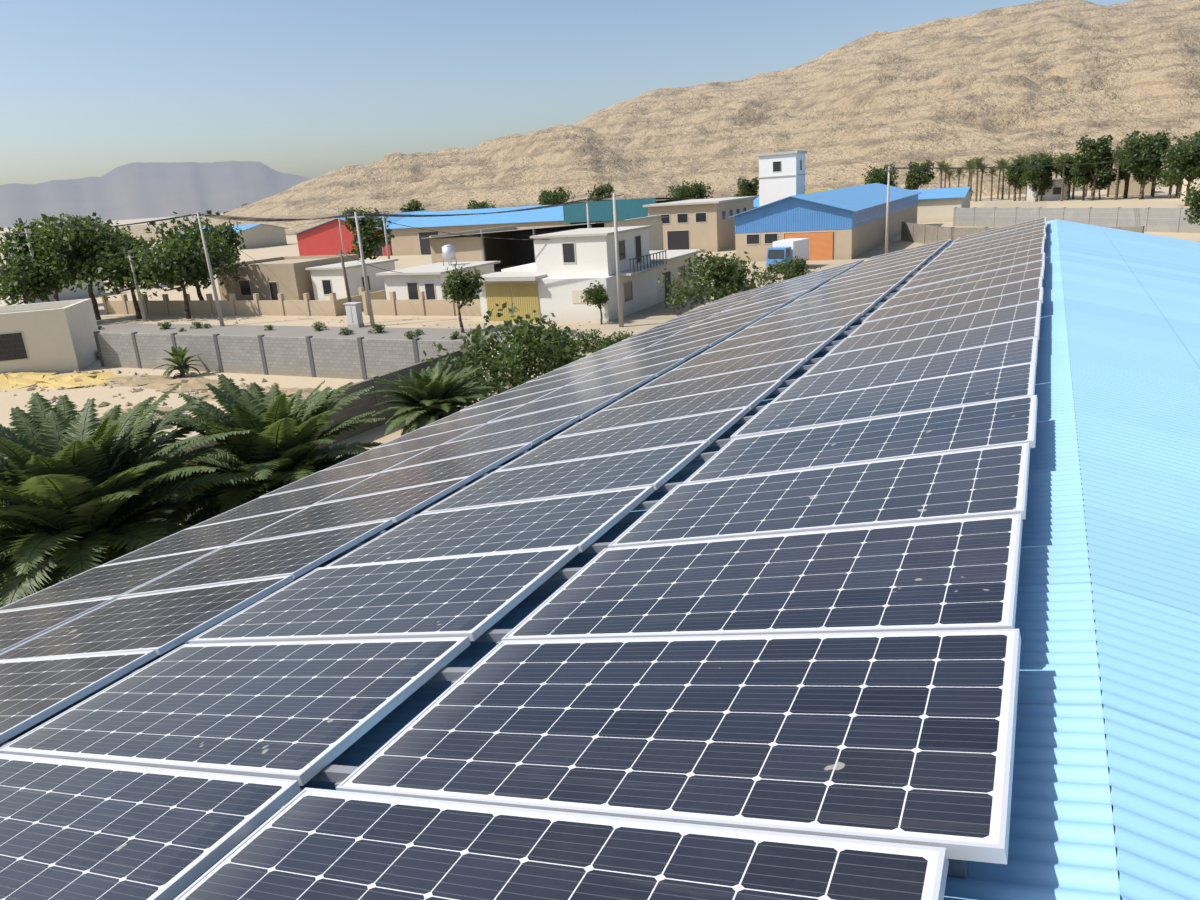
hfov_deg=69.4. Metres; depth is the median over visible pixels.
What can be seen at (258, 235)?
blue shed
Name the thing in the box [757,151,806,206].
white tower
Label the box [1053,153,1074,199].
tree
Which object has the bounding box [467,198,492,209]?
tree
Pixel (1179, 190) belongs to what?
tree
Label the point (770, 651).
solar panels
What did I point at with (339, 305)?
house fence
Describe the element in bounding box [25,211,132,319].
tree
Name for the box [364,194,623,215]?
wire
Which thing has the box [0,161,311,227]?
hills
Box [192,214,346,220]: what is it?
wire
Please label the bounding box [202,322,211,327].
weed
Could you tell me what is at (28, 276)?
tree
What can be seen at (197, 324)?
weed
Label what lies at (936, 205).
blue shed
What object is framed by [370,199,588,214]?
wire
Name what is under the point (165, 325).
weed
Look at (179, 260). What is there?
tree
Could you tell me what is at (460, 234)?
drop wire
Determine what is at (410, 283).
beige house
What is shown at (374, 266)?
drop wire
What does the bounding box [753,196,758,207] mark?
blue shed
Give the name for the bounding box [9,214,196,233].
wire
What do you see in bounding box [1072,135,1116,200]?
tree
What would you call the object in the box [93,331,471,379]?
yard wall
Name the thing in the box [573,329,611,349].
small roadside bush
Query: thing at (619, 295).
utility pole
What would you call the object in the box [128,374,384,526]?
yard palm
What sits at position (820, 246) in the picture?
orange shutter
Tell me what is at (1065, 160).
tree
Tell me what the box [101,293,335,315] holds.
house fence
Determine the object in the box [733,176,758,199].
tree
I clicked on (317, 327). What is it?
weed
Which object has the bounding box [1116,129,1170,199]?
tree
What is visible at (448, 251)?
roof tank
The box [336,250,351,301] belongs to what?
utility pole
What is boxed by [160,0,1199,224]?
hill
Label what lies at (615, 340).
yard bush
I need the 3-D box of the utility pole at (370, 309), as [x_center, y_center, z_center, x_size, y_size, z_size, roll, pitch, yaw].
[-17.409,-13.237,63.785,1.600,8.304,0.320,5,19,26]
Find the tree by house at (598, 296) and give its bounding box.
[580,280,608,323]
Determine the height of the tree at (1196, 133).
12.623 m
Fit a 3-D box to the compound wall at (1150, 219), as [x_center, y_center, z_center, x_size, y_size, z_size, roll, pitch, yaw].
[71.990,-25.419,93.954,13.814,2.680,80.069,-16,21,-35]
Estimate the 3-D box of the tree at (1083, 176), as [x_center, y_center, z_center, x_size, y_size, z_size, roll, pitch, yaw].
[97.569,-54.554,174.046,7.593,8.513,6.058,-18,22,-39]
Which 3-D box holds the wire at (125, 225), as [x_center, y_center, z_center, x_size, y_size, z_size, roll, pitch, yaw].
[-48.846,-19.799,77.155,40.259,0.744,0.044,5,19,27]
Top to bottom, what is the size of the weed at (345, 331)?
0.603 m
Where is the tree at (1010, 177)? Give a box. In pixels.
[1002,158,1024,200]
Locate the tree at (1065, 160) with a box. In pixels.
[1051,152,1074,200]
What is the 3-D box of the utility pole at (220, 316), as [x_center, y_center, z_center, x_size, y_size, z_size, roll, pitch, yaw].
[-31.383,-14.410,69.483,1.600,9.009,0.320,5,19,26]
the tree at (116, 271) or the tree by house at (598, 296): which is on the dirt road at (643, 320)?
the tree by house at (598, 296)
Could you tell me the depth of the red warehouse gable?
151.33 m
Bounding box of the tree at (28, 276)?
[0,238,70,305]
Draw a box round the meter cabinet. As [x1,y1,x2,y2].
[343,302,363,327]
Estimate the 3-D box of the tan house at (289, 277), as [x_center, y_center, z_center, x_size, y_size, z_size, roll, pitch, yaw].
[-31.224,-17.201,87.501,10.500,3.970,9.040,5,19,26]
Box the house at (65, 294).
[0,269,105,305]
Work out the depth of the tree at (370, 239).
93.81 m
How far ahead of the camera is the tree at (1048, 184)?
183.37 m
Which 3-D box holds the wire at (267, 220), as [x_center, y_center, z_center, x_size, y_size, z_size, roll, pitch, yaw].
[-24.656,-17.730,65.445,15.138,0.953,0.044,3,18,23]
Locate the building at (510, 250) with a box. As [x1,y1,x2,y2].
[421,215,667,268]
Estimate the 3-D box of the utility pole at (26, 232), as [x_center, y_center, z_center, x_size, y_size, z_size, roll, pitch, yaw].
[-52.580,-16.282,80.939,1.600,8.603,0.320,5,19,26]
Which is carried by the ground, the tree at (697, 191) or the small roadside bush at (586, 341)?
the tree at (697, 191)
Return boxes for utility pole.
[21,228,44,302]
[125,253,146,321]
[191,212,224,325]
[333,207,344,253]
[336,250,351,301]
[347,212,374,325]
[377,210,389,258]
[582,198,592,227]
[603,193,625,326]
[885,167,892,253]
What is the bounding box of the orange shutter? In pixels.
[785,232,832,260]
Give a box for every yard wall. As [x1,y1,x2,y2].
[0,343,482,536]
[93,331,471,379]
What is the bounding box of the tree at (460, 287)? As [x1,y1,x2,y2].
[441,264,484,332]
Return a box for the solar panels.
[0,217,1046,899]
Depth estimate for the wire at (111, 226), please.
72.89 m
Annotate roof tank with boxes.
[442,244,456,265]
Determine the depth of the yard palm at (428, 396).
32.77 m
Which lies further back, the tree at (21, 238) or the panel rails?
the tree at (21, 238)
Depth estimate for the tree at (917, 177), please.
176.94 m
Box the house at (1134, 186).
[1107,175,1151,195]
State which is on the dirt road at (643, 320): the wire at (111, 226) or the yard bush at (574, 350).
the yard bush at (574, 350)
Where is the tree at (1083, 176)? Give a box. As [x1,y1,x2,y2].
[1067,157,1101,200]
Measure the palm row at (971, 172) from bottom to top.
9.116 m
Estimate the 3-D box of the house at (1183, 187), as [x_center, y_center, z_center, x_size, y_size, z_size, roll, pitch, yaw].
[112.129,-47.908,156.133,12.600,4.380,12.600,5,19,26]
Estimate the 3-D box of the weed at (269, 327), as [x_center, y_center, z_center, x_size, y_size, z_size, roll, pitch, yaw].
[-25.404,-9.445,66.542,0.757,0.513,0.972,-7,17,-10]
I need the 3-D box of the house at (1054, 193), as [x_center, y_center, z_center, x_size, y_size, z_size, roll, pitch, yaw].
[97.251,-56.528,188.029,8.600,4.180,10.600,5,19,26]
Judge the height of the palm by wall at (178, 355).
1.926 m
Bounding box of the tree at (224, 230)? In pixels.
[187,219,245,263]
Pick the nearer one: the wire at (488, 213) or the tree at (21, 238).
the wire at (488, 213)
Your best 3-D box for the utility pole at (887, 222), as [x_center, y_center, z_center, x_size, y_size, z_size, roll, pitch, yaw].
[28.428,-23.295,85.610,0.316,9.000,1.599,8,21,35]
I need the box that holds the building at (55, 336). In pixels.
[0,298,98,373]
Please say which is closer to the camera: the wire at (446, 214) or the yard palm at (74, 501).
the yard palm at (74, 501)
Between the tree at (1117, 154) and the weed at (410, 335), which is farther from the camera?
the tree at (1117, 154)
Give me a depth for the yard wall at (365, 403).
35.51 m
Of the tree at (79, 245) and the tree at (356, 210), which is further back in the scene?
the tree at (356, 210)
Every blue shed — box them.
[183,224,286,249]
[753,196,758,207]
[912,187,973,222]
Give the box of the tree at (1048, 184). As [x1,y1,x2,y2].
[1028,171,1054,200]
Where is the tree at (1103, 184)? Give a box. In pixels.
[1088,172,1116,199]
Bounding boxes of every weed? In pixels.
[158,321,170,328]
[190,321,202,328]
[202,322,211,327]
[264,324,273,330]
[312,321,326,330]
[338,327,353,334]
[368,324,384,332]
[404,329,418,339]
[414,328,423,334]
[449,330,463,339]
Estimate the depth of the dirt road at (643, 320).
63.42 m
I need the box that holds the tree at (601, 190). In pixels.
[585,183,614,200]
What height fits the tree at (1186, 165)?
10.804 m
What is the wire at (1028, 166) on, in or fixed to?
attached to the utility pole at (887, 222)
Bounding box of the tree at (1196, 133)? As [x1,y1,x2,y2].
[1170,131,1199,153]
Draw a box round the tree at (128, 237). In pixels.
[108,230,134,289]
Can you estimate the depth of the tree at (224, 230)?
90.38 m
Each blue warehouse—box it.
[386,205,567,255]
[729,183,921,261]
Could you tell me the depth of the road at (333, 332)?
64.98 m
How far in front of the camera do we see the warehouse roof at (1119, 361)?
3.36 m
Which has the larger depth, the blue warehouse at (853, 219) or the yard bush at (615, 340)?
the blue warehouse at (853, 219)
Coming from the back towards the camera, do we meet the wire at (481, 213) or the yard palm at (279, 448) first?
the wire at (481, 213)
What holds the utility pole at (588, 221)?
on the ground
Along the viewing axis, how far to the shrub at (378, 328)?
61.16 m
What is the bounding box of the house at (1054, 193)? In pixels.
[1026,178,1067,201]
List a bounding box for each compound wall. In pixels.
[901,221,1144,243]
[953,207,1199,232]
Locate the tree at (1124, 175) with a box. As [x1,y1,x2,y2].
[1110,150,1134,198]
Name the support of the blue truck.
on the dirt road at (643, 320)
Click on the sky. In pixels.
(89, 88)
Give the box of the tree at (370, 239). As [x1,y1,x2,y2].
[343,207,394,259]
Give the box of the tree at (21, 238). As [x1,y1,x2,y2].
[0,213,84,301]
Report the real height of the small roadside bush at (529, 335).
1.591 m
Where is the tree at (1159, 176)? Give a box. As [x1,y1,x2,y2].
[1148,161,1183,198]
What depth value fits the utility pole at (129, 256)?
76.62 m
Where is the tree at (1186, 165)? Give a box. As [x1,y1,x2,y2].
[1160,136,1199,205]
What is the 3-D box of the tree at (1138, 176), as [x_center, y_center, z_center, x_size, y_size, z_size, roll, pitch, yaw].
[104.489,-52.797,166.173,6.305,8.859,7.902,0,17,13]
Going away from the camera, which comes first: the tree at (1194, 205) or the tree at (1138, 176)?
the tree at (1194, 205)
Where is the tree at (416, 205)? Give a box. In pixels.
[400,198,424,211]
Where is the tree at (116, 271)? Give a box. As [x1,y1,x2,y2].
[78,221,164,318]
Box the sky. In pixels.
[0,0,1131,184]
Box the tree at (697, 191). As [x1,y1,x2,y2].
[670,180,713,199]
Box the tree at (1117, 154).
[1104,147,1128,199]
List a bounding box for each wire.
[0,214,199,233]
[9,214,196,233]
[11,214,191,233]
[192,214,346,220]
[200,214,353,220]
[201,217,264,265]
[202,212,378,219]
[204,213,362,220]
[205,211,386,218]
[343,253,401,272]
[348,195,603,216]
[358,214,549,239]
[361,195,612,216]
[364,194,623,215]
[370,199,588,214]
[886,153,1198,168]
[892,163,1082,167]
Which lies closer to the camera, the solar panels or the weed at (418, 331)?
the solar panels
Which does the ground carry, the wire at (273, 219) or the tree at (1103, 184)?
the tree at (1103, 184)
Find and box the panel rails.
[0,240,967,877]
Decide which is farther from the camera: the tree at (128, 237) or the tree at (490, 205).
the tree at (490, 205)
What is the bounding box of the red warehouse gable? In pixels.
[293,210,430,255]
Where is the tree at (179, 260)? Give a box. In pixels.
[123,216,218,318]
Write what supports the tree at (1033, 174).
on the dirt road at (643, 320)
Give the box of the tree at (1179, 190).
[1169,143,1180,198]
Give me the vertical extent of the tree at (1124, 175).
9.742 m
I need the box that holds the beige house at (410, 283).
[376,261,500,299]
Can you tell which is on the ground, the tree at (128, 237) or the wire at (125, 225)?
the tree at (128, 237)
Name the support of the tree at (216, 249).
on the ground
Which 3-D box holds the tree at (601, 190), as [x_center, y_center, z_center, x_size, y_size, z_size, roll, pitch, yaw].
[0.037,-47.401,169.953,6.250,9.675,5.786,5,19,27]
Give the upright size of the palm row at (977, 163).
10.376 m
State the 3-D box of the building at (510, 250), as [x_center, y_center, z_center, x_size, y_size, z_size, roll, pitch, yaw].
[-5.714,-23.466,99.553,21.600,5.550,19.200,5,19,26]
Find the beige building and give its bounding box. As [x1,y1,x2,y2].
[643,196,757,251]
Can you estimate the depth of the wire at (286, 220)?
65.08 m
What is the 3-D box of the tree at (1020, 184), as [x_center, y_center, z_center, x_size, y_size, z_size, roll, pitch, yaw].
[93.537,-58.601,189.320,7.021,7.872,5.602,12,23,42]
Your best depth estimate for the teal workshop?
120.15 m
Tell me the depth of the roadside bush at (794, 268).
65.24 m
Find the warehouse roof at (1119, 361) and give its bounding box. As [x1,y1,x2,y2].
[7,219,1199,899]
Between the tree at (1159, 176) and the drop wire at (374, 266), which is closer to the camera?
the drop wire at (374, 266)
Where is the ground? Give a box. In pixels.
[0,186,1199,899]
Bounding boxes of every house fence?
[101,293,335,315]
[333,283,386,315]
[361,291,481,315]
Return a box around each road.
[97,323,587,343]
[420,199,1046,407]
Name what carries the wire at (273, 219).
attached to the utility pole at (220, 316)
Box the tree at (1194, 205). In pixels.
[1179,180,1199,224]
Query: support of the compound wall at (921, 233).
on the ground
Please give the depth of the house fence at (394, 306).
68.86 m
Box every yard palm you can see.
[0,382,272,607]
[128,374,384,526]
[364,362,494,435]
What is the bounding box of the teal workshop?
[563,198,694,224]
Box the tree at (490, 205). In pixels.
[484,201,496,207]
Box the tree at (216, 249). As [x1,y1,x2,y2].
[152,212,246,299]
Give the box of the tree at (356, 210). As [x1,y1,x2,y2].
[340,206,366,217]
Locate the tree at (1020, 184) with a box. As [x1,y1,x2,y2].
[1010,165,1030,200]
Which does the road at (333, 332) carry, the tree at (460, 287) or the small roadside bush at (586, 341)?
the tree at (460, 287)
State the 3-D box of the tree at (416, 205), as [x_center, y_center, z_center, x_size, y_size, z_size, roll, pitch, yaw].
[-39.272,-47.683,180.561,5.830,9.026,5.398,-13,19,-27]
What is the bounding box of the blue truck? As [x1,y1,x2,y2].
[766,238,808,270]
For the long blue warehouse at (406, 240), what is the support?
on the ground
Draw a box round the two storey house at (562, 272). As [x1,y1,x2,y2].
[469,225,704,321]
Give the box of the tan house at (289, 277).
[216,254,358,299]
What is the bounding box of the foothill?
[107,125,736,241]
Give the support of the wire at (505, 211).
attached to the utility pole at (619, 295)
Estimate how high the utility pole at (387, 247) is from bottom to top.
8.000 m
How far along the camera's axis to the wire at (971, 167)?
89.50 m
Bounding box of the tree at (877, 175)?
[862,164,898,186]
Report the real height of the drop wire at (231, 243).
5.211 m
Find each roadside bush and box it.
[510,324,548,346]
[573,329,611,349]
[657,249,765,309]
[757,256,820,285]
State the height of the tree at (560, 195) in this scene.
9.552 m
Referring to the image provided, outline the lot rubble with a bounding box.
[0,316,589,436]
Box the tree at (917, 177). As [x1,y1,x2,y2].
[903,159,934,189]
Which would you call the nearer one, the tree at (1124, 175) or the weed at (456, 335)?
the weed at (456, 335)
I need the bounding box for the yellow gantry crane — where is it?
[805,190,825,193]
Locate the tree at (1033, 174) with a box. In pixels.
[1021,152,1057,201]
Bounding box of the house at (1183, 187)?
[1177,175,1199,199]
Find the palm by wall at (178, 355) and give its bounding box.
[152,346,202,378]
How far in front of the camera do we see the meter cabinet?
64.65 m
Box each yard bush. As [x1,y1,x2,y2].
[421,302,600,406]
[522,334,584,364]
[587,328,635,353]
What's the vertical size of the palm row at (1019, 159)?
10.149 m
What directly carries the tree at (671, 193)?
on the ground
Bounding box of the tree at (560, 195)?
[537,186,574,204]
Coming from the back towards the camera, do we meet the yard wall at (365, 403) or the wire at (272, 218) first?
the wire at (272, 218)
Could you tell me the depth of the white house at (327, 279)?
81.32 m
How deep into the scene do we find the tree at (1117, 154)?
167.32 m
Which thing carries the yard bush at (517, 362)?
on the dirt road at (643, 320)
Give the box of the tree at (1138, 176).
[1129,157,1165,198]
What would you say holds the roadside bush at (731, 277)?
on the ground
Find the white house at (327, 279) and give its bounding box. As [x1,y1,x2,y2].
[305,259,398,299]
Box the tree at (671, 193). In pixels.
[666,186,683,199]
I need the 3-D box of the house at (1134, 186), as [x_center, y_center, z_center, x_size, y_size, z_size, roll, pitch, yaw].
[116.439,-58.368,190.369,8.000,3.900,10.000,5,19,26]
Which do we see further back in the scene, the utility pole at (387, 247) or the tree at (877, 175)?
the tree at (877, 175)

